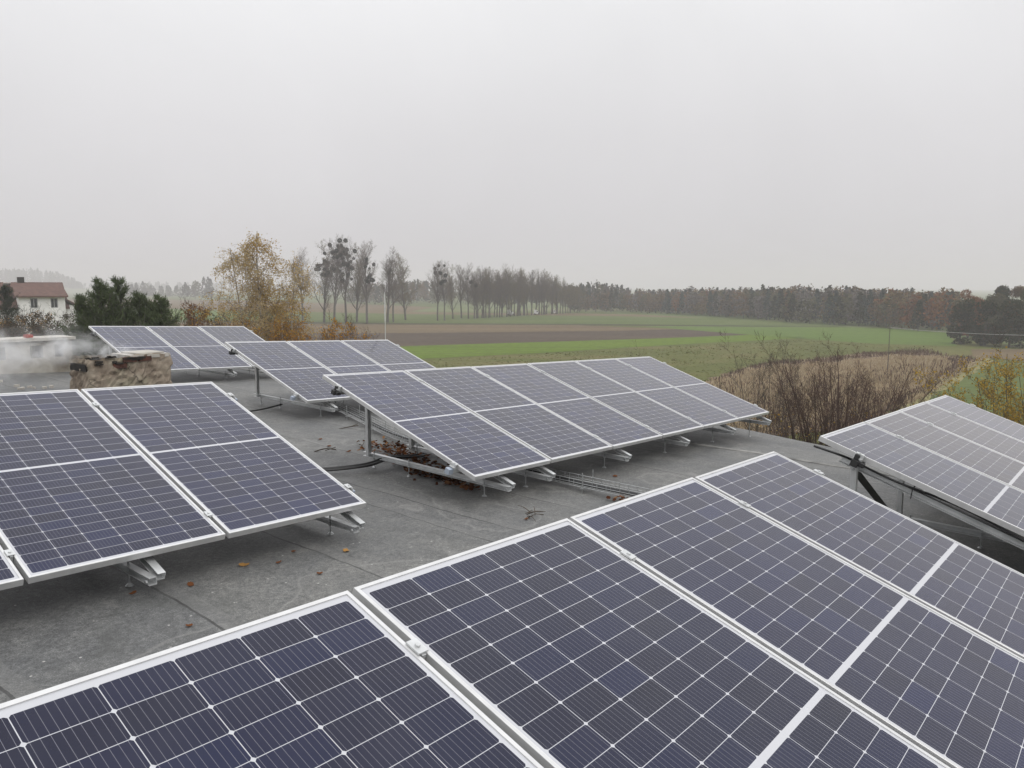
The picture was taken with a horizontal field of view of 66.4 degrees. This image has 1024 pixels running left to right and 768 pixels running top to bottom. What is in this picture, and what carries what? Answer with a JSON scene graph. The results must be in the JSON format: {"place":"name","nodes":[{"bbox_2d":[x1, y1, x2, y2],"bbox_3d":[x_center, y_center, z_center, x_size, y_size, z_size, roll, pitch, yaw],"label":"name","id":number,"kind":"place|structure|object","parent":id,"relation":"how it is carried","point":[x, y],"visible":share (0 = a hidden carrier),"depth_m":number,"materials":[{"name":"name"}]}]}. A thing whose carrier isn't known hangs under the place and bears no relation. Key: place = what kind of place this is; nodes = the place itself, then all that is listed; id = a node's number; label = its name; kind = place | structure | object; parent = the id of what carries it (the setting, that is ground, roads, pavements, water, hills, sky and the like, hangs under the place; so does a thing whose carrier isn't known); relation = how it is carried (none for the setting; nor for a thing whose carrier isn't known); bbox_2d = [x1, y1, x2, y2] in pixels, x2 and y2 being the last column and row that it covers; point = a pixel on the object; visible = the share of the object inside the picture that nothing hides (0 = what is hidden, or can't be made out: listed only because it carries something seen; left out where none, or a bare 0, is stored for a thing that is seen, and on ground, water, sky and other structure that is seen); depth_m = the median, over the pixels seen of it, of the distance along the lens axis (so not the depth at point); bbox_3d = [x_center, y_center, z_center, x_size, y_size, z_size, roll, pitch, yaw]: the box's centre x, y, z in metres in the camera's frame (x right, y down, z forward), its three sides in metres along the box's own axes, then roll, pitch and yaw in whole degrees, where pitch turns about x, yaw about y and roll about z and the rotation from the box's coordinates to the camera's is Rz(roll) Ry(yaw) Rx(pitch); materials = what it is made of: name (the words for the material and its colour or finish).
{"place":"outdoors","nodes":[
{"label":"outdoors","id":0,"kind":"place"},
{"bbox_2d":[1,280,94,292],"bbox_3d":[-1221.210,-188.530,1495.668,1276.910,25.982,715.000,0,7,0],"label":"hill","id":1,"kind":"structure","parent":0,"point":[70,290],"depth_m":1356.05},
{"bbox_2d":[0,267,83,288],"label":"hilltop wood","id":2,"kind":"object","parent":1,"relation":"on","point":[12,275],"visible":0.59,"depth_m":1446.92,"materials":[{"name":"plant"}]},
{"bbox_2d":[78,310,266,319],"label":"green field","id":3,"kind":"structure","parent":0,"point":[208,317],"depth_m":283.33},
{"bbox_2d":[68,299,432,311],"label":"stubble field","id":4,"kind":"structure","parent":0,"point":[313,306],"depth_m":419.35,"materials":[{"name":"plant"}]},
{"bbox_2d":[67,293,491,306],"bbox_3d":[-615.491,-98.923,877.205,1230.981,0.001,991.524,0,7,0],"label":"green field","id":5,"kind":"structure","parent":0,"point":[419,303],"depth_m":616.19,"materials":[{"name":"plant"}]},
{"bbox_2d":[124,281,152,296],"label":"tree clump","id":6,"kind":"object","parent":5,"relation":"on","point":[132,288],"visible":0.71,"depth_m":774.31,"materials":[{"name":"plant"}]},
{"bbox_2d":[142,285,197,296],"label":"clump","id":7,"kind":"object","parent":5,"relation":"on","point":[167,289],"visible":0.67,"depth_m":790.11,"materials":[{"name":"plant"}]},
{"bbox_2d":[178,277,215,298],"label":"tree clump","id":8,"kind":"object","parent":5,"relation":"on","point":[209,288],"visible":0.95,"depth_m":629.81,"materials":[{"name":"plant"}]},
{"bbox_2d":[85,322,665,333],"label":"stubble field","id":9,"kind":"structure","parent":0,"point":[390,328],"depth_m":188.17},
{"bbox_2d":[106,306,693,317],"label":"stubble field","id":10,"kind":"structure","parent":0,"point":[459,313],"depth_m":294.09,"materials":[{"name":"plant"}]},
{"bbox_2d":[86,329,743,345],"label":"ploughed field","id":11,"kind":"structure","parent":0,"point":[412,339],"depth_m":157.93,"materials":[{"name":"soil"}]},
{"bbox_2d":[171,320,830,326],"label":"ditch bank","id":12,"kind":"structure","parent":0,"point":[530,324],"depth_m":208.22,"materials":[{"name":"plant"}]},
{"bbox_2d":[308,240,337,322],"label":"bare tree","id":13,"kind":"object","parent":12,"relation":"on","point":[324,289],"visible":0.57,"depth_m":218.54,"materials":[{"name":"grey plant"}]},
{"bbox_2d":[320,238,353,320],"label":"bare tree","id":14,"kind":"object","parent":12,"relation":"on","point":[337,256],"visible":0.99,"depth_m":214.69,"materials":[{"name":"grey plant"}]},
{"bbox_2d":[322,234,358,321],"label":"bare tree","id":15,"kind":"object","parent":12,"relation":"on","point":[347,256],"visible":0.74,"depth_m":216.07,"materials":[{"name":"grey plant"}]},
{"bbox_2d":[348,239,377,323],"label":"bare tree","id":16,"kind":"object","parent":12,"relation":"on","point":[367,280],"visible":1,"depth_m":211.22,"materials":[{"name":"grey plant"}]},
{"bbox_2d":[0,0,1023,289],"label":"sky","id":17,"kind":"structure","parent":0,"point":[632,144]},
{"bbox_2d":[205,310,838,326],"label":"dull green field","id":18,"kind":"structure","parent":0,"point":[432,318],"depth_m":240.41,"materials":[{"name":"plant"}]},
{"bbox_2d":[286,248,316,320],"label":"bare tree","id":19,"kind":"object","parent":18,"relation":"on","point":[301,264],"visible":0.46,"depth_m":230.30,"materials":[{"name":"grey plant"}]},
{"bbox_2d":[342,242,372,321],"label":"bare tree","id":20,"kind":"object","parent":18,"relation":"on","point":[357,292],"visible":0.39,"depth_m":222.71,"materials":[{"name":"grey plant"}]},
{"bbox_2d":[376,246,412,322],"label":"bare tree","id":21,"kind":"object","parent":18,"relation":"on","point":[386,288],"visible":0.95,"depth_m":218.65,"materials":[{"name":"grey plant"}]},
{"bbox_2d":[382,253,407,321],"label":"bare tree","id":22,"kind":"object","parent":18,"relation":"on","point":[395,281],"visible":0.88,"depth_m":220.62,"materials":[{"name":"grey plant"}]},
{"bbox_2d":[386,253,423,319],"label":"bare tree","id":23,"kind":"object","parent":18,"relation":"on","point":[404,299],"visible":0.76,"depth_m":236.00,"materials":[{"name":"grey plant"}]},
{"bbox_2d":[425,260,445,320],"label":"bare tree","id":24,"kind":"object","parent":18,"relation":"on","point":[435,271],"visible":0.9,"depth_m":231.82,"materials":[{"name":"grey plant"}]},
{"bbox_2d":[436,261,456,320],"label":"bare tree","id":25,"kind":"object","parent":18,"relation":"on","point":[441,282],"visible":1,"depth_m":230.45,"materials":[{"name":"grey plant"}]},
{"bbox_2d":[444,265,464,318],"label":"bare tree","id":26,"kind":"object","parent":18,"relation":"on","point":[453,294],"visible":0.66,"depth_m":245.17,"materials":[{"name":"grey plant"}]},
{"bbox_2d":[454,265,468,317],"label":"bare tree","id":27,"kind":"object","parent":18,"relation":"on","point":[460,294],"visible":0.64,"depth_m":249.41,"materials":[{"name":"grey plant"}]},
{"bbox_2d":[455,262,478,318],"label":"bare tree","id":28,"kind":"object","parent":18,"relation":"on","point":[469,291],"visible":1,"depth_m":244.75,"materials":[{"name":"grey plant"}]},
{"bbox_2d":[497,264,515,316],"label":"bare tree","id":29,"kind":"object","parent":18,"relation":"on","point":[506,286],"visible":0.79,"depth_m":259.77,"materials":[{"name":"grey plant"}]},
{"bbox_2d":[122,290,1023,345],"bbox_3d":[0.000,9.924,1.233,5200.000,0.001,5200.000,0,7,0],"label":"ground","id":30,"kind":"structure","parent":0,"point":[983,294],"depth_m":331.78,"materials":[{"name":"plant"}]},
{"bbox_2d":[80,281,354,290],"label":"horizon wood","id":31,"kind":"object","parent":30,"relation":"on","point":[179,284],"visible":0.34,"depth_m":1723.43,"materials":[{"name":"plant"}]},
{"bbox_2d":[343,279,585,304],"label":"distant wood","id":32,"kind":"object","parent":30,"relation":"on","point":[424,293],"visible":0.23,"depth_m":453.06,"materials":[{"name":"plant"}]},
{"bbox_2d":[0,335,1023,703],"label":"flat roofed building","id":33,"kind":"structure","parent":30,"relation":"on","point":[68,627],"depth_m":5.57,"materials":[{"name":"concrete"}]},
{"bbox_2d":[90,330,259,379],"bbox_3d":[-5.691,-0.535,14.343,1.873,0.959,3.226,6,9,39],"label":"mounting rack","id":34,"kind":"object","parent":33,"relation":"on","point":[233,372],"visible":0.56,"depth_m":14.03,"materials":[{"name":"metal"}]},
{"bbox_2d":[88,326,198,371],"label":"solar panel","id":35,"kind":"object","parent":34,"relation":"attached to","point":[118,339],"visible":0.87,"depth_m":13.73,"materials":[{"name":"blue glass"}]},
{"bbox_2d":[146,326,251,369],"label":"solar panel","id":36,"kind":"object","parent":34,"relation":"attached to","point":[200,348],"visible":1,"depth_m":14.33,"materials":[{"name":"blue glass"}]},
{"bbox_2d":[198,326,264,367],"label":"solar panel","id":37,"kind":"object","parent":34,"relation":"attached to","point":[222,335],"visible":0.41,"depth_m":15.47,"materials":[{"name":"blue glass"}]},
{"bbox_2d":[4,393,364,586],"bbox_3d":[-2.593,0.623,4.546,1.873,0.942,3.226,6,9,39],"label":"mounting rack","id":38,"kind":"object","parent":33,"relation":"on","point":[154,568],"visible":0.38,"depth_m":4.21,"materials":[{"name":"metal"}]},
{"bbox_2d":[0,545,23,589],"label":"solar panel","id":39,"kind":"object","parent":38,"relation":"attached to","point":[11,576],"visible":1,"depth_m":3.63,"materials":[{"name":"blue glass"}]},
{"bbox_2d":[0,389,225,583],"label":"solar panel","id":40,"kind":"object","parent":38,"relation":"attached to","point":[86,484],"visible":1,"depth_m":4.43,"materials":[{"name":"blue glass"}]},
{"bbox_2d":[81,382,365,538],"bbox_3d":[-2.022,0.429,5.396,2.020,0.038,1.002,29,21,34],"label":"solar panel","id":41,"kind":"object","parent":38,"relation":"attached to","point":[234,467],"visible":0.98,"depth_m":5.27,"materials":[{"name":"blue glass"}]},
{"bbox_2d":[228,344,399,416],"bbox_3d":[-2.300,-0.101,11.643,1.873,0.976,3.226,6,9,39],"label":"mounting rack","id":42,"kind":"object","parent":33,"relation":"on","point":[333,408],"visible":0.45,"depth_m":10.84,"materials":[{"name":"metal"}]},
{"bbox_2d":[225,341,351,402],"bbox_3d":[-3.018,-0.203,10.903,2.020,0.035,1.002,29,21,34],"label":"solar panel","id":43,"kind":"object","parent":42,"relation":"attached to","point":[289,367],"visible":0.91,"depth_m":10.84,"materials":[{"name":"blue glass"}]},
{"bbox_2d":[287,340,388,373],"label":"solar panel","id":44,"kind":"object","parent":42,"relation":"attached to","point":[337,356],"visible":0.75,"depth_m":11.88,"materials":[{"name":"blue glass"}]},
{"bbox_2d":[341,340,434,370],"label":"solar panel","id":45,"kind":"object","parent":42,"relation":"attached to","point":[388,355],"visible":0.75,"depth_m":12.68,"materials":[{"name":"blue glass"}]},
{"bbox_2d":[321,446,425,471],"bbox_3d":[-1.506,0.662,7.383,1.930,0.284,0.591,-6,9,-41],"label":"cable","id":46,"kind":"object","parent":33,"relation":"on","point":[357,466],"visible":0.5,"depth_m":7.18,"materials":[{"name":"rubber"}]},
{"bbox_2d":[317,401,651,497],"bbox_3d":[-0.837,0.618,8.634,0.766,0.293,7.336,-6,9,-40],"label":"cable tray","id":47,"kind":"object","parent":33,"relation":"on","point":[378,428],"visible":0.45,"depth_m":7.10,"materials":[{"name":"metal"}]},
{"bbox_2d":[357,436,627,500],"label":"leaf litter","id":48,"kind":"object","parent":33,"relation":"on","point":[446,479],"visible":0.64,"depth_m":7.43,"materials":[{"name":"plant"}]},
{"bbox_2d":[331,362,771,496],"bbox_3d":[0.978,0.367,9.009,1.873,1.191,6.297,6,9,39],"label":"mounting rack","id":49,"kind":"object","parent":33,"relation":"on","point":[452,471],"visible":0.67,"depth_m":7.30,"materials":[{"name":"metal"}]},
{"bbox_2d":[322,370,550,480],"bbox_3d":[-0.707,0.308,7.072,2.020,0.035,1.002,29,21,34],"label":"solar panel","id":50,"kind":"object","parent":49,"relation":"attached to","point":[449,431],"visible":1,"depth_m":6.96,"materials":[{"name":"blue glass"}]},
{"bbox_2d":[404,366,612,462],"bbox_3d":[-0.062,0.249,7.866,2.020,0.038,1.002,29,21,34],"label":"solar panel","id":51,"kind":"object","parent":49,"relation":"attached to","point":[551,436],"visible":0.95,"depth_m":7.78,"materials":[{"name":"blue glass"}]},
{"bbox_2d":[471,363,662,448],"bbox_3d":[0.581,0.196,8.661,2.020,0.035,1.002,29,21,34],"label":"solar panel","id":52,"kind":"object","parent":49,"relation":"attached to","point":[607,424],"visible":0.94,"depth_m":8.58,"materials":[{"name":"blue glass"}]},
{"bbox_2d":[527,361,703,437],"bbox_3d":[1.228,0.137,9.453,2.020,0.036,1.002,29,21,34],"label":"solar panel","id":53,"kind":"object","parent":49,"relation":"attached to","point":[664,421],"visible":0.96,"depth_m":9.37,"materials":[{"name":"blue glass"}]},
{"bbox_2d":[575,358,738,428],"bbox_3d":[1.872,0.082,10.248,2.020,0.036,1.002,29,21,34],"label":"solar panel","id":54,"kind":"object","parent":49,"relation":"attached to","point":[703,413],"visible":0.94,"depth_m":10.18,"materials":[{"name":"blue glass"}]},
{"bbox_2d":[615,356,768,420],"bbox_3d":[2.516,0.025,11.043,2.020,0.035,1.002,29,21,34],"label":"solar panel","id":55,"kind":"object","parent":49,"relation":"attached to","point":[731,404],"visible":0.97,"depth_m":10.98,"materials":[{"name":"blue glass"}]},
{"bbox_2d":[405,469,824,659],"bbox_3d":[0.688,1.077,1.887,1.873,1.011,5.274,6,9,39],"label":"mounting rack","id":56,"kind":"object","parent":33,"relation":"on","point":[416,646],"visible":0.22,"depth_m":1.96,"materials":[{"name":"metal"}]},
{"bbox_2d":[0,590,543,767],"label":"solar panel","id":57,"kind":"object","parent":56,"relation":"attached to","point":[346,679],"visible":1,"depth_m":1.66,"materials":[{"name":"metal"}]},
{"bbox_2d":[352,518,949,767],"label":"solar panel","id":58,"kind":"object","parent":56,"relation":"attached to","point":[566,643],"visible":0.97,"depth_m":2.14,"materials":[{"name":"blue glass"}]},
{"bbox_2d":[569,477,1023,767],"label":"solar panel","id":59,"kind":"object","parent":56,"relation":"attached to","point":[947,691],"visible":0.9,"depth_m":2.76,"materials":[{"name":"blue glass"}]},
{"bbox_2d":[694,451,1023,658],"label":"solar panel","id":60,"kind":"object","parent":56,"relation":"attached to","point":[982,595],"visible":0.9,"depth_m":3.61,"materials":[{"name":"blue glass"}]},
{"bbox_2d":[839,404,1023,549],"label":"mounting rack","id":61,"kind":"object","parent":33,"relation":"on","point":[856,464],"visible":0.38,"depth_m":4.97,"materials":[{"name":"metal"}]},
{"bbox_2d":[818,422,1023,536],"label":"solar panel","id":62,"kind":"object","parent":61,"relation":"attached to","point":[997,502],"visible":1,"depth_m":5.06,"materials":[{"name":"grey glass"}]},
{"bbox_2d":[813,445,1023,541],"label":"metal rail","id":63,"kind":"object","parent":62,"relation":"hanging from","point":[927,493],"visible":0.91,"depth_m":4.77,"materials":[{"name":"metal"}]},
{"bbox_2d":[864,411,1023,491],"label":"solar panel","id":64,"kind":"object","parent":61,"relation":"attached to","point":[972,455],"visible":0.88,"depth_m":5.95,"materials":[{"name":"grey glass"}]},
{"bbox_2d":[898,402,1023,462],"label":"solar panel","id":65,"kind":"object","parent":61,"relation":"attached to","point":[986,437],"visible":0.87,"depth_m":6.79,"materials":[{"name":"grey glass"}]},
{"bbox_2d":[926,395,1023,441],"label":"solar panel","id":66,"kind":"object","parent":61,"relation":"attached to","point":[1002,425],"visible":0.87,"depth_m":7.62,"materials":[{"name":"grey glass"}]},
{"bbox_2d":[566,279,964,330],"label":"forest","id":67,"kind":"object","parent":30,"relation":"on","point":[892,307],"visible":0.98,"depth_m":225.06,"materials":[{"name":"plant"}]},
{"bbox_2d":[956,289,981,337],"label":"clump tree","id":68,"kind":"object","parent":30,"relation":"on","point":[966,296],"visible":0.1,"depth_m":152.67,"materials":[{"name":"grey plant"}]},
{"bbox_2d":[982,293,1007,333],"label":"clump tree","id":69,"kind":"object","parent":30,"relation":"on","point":[999,300],"visible":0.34,"depth_m":145.22,"materials":[{"name":"green plant"}]},
{"bbox_2d":[400,335,796,358],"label":"bright green field","id":70,"kind":"structure","parent":0,"point":[440,351],"depth_m":131.43,"materials":[{"name":"plant"}]},
{"bbox_2d":[294,323,1023,444],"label":"meadow","id":71,"kind":"structure","parent":0,"point":[957,349],"depth_m":118.08,"materials":[{"name":"plant"}]},
{"bbox_2d":[0,285,43,336],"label":"pine tree","id":72,"kind":"object","parent":71,"relation":"on","point":[6,298],"visible":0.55,"depth_m":59.57,"materials":[{"name":"green plant"}]},
{"bbox_2d":[0,307,73,349],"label":"bare shrub","id":73,"kind":"object","parent":71,"relation":"on","point":[16,324],"visible":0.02,"depth_m":38.55,"materials":[{"name":"brown plant"}]},
{"bbox_2d":[0,304,76,336],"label":"bare shrub","id":74,"kind":"object","parent":71,"relation":"on","point":[21,316],"visible":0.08,"depth_m":45.58,"materials":[{"name":"brown plant"}]},
{"bbox_2d":[0,277,77,333],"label":"white house","id":75,"kind":"structure","parent":71,"relation":"on","point":[46,295],"depth_m":105.34,"materials":[{"name":"paint"}]},
{"bbox_2d":[10,304,97,348],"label":"bare shrub","id":76,"kind":"object","parent":71,"relation":"on","point":[47,320],"visible":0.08,"depth_m":43.28,"materials":[{"name":"brown plant"}]},
{"bbox_2d":[59,293,100,355],"bbox_3d":[-15.243,1.642,28.159,4.268,9.813,3.749,-5,9,-36],"label":"pine tree","id":77,"kind":"object","parent":71,"relation":"on","point":[79,302],"visible":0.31,"depth_m":27.70,"materials":[{"name":"green plant"}]},
{"bbox_2d":[43,275,133,355],"bbox_3d":[-14.664,1.233,29.026,3.898,10.419,3.965,0,7,0],"label":"pine tree","id":78,"kind":"object","parent":71,"relation":"on","point":[99,295],"visible":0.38,"depth_m":27.70,"materials":[{"name":"green plant"}]},
{"bbox_2d":[64,275,168,354],"bbox_3d":[-14.770,1.100,29.855,3.957,10.473,5.167,-2,7,-13],"label":"pine tree","id":79,"kind":"object","parent":71,"relation":"on","point":[120,291],"visible":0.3,"depth_m":28.66,"materials":[{"name":"green plant"}]},
{"bbox_2d":[78,288,175,342],"bbox_3d":[-14.424,1.397,29.564,5.457,9.954,5.677,0,7,0],"label":"pine tree","id":80,"kind":"object","parent":71,"relation":"on","point":[140,302],"visible":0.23,"depth_m":28.76,"materials":[{"name":"green plant"}]},
{"bbox_2d":[133,292,193,325],"bbox_3d":[-12.383,1.534,28.915,5.436,9.837,4.309,0,7,0],"label":"pine tree","id":81,"kind":"object","parent":71,"relation":"on","point":[161,307],"visible":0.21,"depth_m":28.23,"materials":[{"name":"green plant"}]},
{"bbox_2d":[163,300,229,325],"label":"bare shrub","id":82,"kind":"object","parent":71,"relation":"on","point":[185,312],"visible":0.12,"depth_m":40.87,"materials":[{"name":"red plant"}]},
{"bbox_2d":[195,231,321,340],"bbox_3d":[-11.767,-1.149,38.239,6.762,12.864,5.620,0,7,0],"label":"birch tree","id":83,"kind":"object","parent":71,"relation":"on","point":[259,293],"visible":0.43,"depth_m":37.44,"materials":[{"name":"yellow plant"}]},
{"bbox_2d":[263,291,319,340],"bbox_3d":[-9.459,0.876,34.229,4.016,9.838,3.836,0,7,0],"label":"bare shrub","id":84,"kind":"object","parent":71,"relation":"on","point":[281,337],"visible":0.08,"depth_m":33.85,"materials":[{"name":"brown plant"}]},
{"bbox_2d":[236,299,371,341],"bbox_3d":[-8.648,1.040,33.814,3.935,9.616,6.181,3,8,26],"label":"bare shrub","id":85,"kind":"object","parent":71,"relation":"on","point":[331,334],"visible":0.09,"depth_m":33.31,"materials":[{"name":"orange plant"}]},
{"bbox_2d":[428,340,932,380],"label":"meadow tufts","id":86,"kind":"object","parent":71,"relation":"on","point":[676,360],"visible":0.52,"depth_m":117.47,"materials":[{"name":"plant"}]},
{"bbox_2d":[715,330,794,437],"bbox_3d":[8.486,2.334,27.526,2.979,8.594,2.458,0,7,0],"label":"bare shrub","id":87,"kind":"object","parent":71,"relation":"on","point":[764,395],"visible":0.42,"depth_m":27.25,"materials":[{"name":"brown plant"}]},
{"bbox_2d":[762,331,808,438],"bbox_3d":[10.695,2.091,30.807,1.768,8.260,3.079,0,7,0],"label":"bare shrub","id":88,"kind":"object","parent":71,"relation":"on","point":[785,388],"visible":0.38,"depth_m":30.85,"materials":[{"name":"brown plant"}]},
{"bbox_2d":[755,383,830,442],"bbox_3d":[9.867,3.182,27.431,2.494,6.934,3.080,3,8,25],"label":"bare shrub","id":89,"kind":"object","parent":71,"relation":"on","point":[809,415],"visible":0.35,"depth_m":26.63,"materials":[{"name":"brown plant"}]},
{"bbox_2d":[737,332,948,446],"bbox_3d":[10.963,2.527,25.995,7.150,8.612,4.835,0,7,0],"label":"bare shrub","id":90,"kind":"object","parent":71,"relation":"on","point":[838,417],"visible":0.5,"depth_m":26.03,"materials":[{"name":"brown plant"}]},
{"bbox_2d":[828,345,906,423],"bbox_3d":[13.421,2.457,28.719,3.587,8.062,3.513,0,7,0],"label":"bare shrub","id":91,"kind":"object","parent":71,"relation":"on","point":[904,406],"visible":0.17,"depth_m":28.74,"materials":[{"name":"brown plant"}]},
{"bbox_2d":[913,325,1023,425],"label":"leafy bush","id":92,"kind":"object","parent":71,"relation":"on","point":[1009,374],"visible":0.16,"depth_m":20.31,"materials":[{"name":"yellow plant"}]},
{"bbox_2d":[938,363,1023,422],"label":"leafy bush","id":93,"kind":"object","parent":71,"relation":"on","point":[996,398],"visible":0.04,"depth_m":21.09,"materials":[{"name":"yellow plant"}]},
{"bbox_2d":[962,300,1004,345],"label":"clump tree","id":94,"kind":"object","parent":71,"relation":"on","point":[981,332],"visible":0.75,"depth_m":133.19,"materials":[{"name":"grey plant"}]},
{"bbox_2d":[986,297,1023,347],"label":"clump tree","id":95,"kind":"object","parent":71,"relation":"on","point":[1013,316],"visible":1,"depth_m":128.27,"materials":[{"name":"grey plant"}]},
{"bbox_2d":[658,327,955,345],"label":"green field","id":96,"kind":"structure","parent":0,"point":[876,335],"depth_m":167.96,"materials":[{"name":"plant"}]},
{"bbox_2d":[946,298,975,343],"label":"clump tree","id":97,"kind":"object","parent":96,"relation":"on","point":[964,312],"visible":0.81,"depth_m":137.14,"materials":[{"name":"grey plant"}]},
{"bbox_2d":[705,352,970,434],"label":"weedy field","id":98,"kind":"structure","parent":0,"point":[861,357],"depth_m":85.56,"materials":[{"name":"plant"}]},
{"bbox_2d":[707,348,975,380],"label":"brown weeds","id":99,"kind":"object","parent":98,"relation":"on","point":[908,351],"visible":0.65,"depth_m":108.67,"materials":[{"name":"plant"}]},
{"bbox_2d":[897,358,993,408],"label":"path","id":100,"kind":"structure","parent":0,"point":[960,376],"depth_m":84.58,"materials":[{"name":"beige soil"}]},
{"bbox_2d":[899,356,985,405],"bbox_3d":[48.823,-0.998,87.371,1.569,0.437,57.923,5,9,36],"label":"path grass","id":101,"kind":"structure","parent":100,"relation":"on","point":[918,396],"depth_m":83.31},
{"bbox_2d":[930,362,1023,422],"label":"green field","id":102,"kind":"structure","parent":0,"point":[965,383],"depth_m":77.92,"materials":[{"name":"plant"}]},
{"bbox_2d":[971,349,1023,360],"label":"ploughed field","id":103,"kind":"structure","parent":0,"point":[1008,353],"depth_m":117.59,"materials":[{"name":"soil"}]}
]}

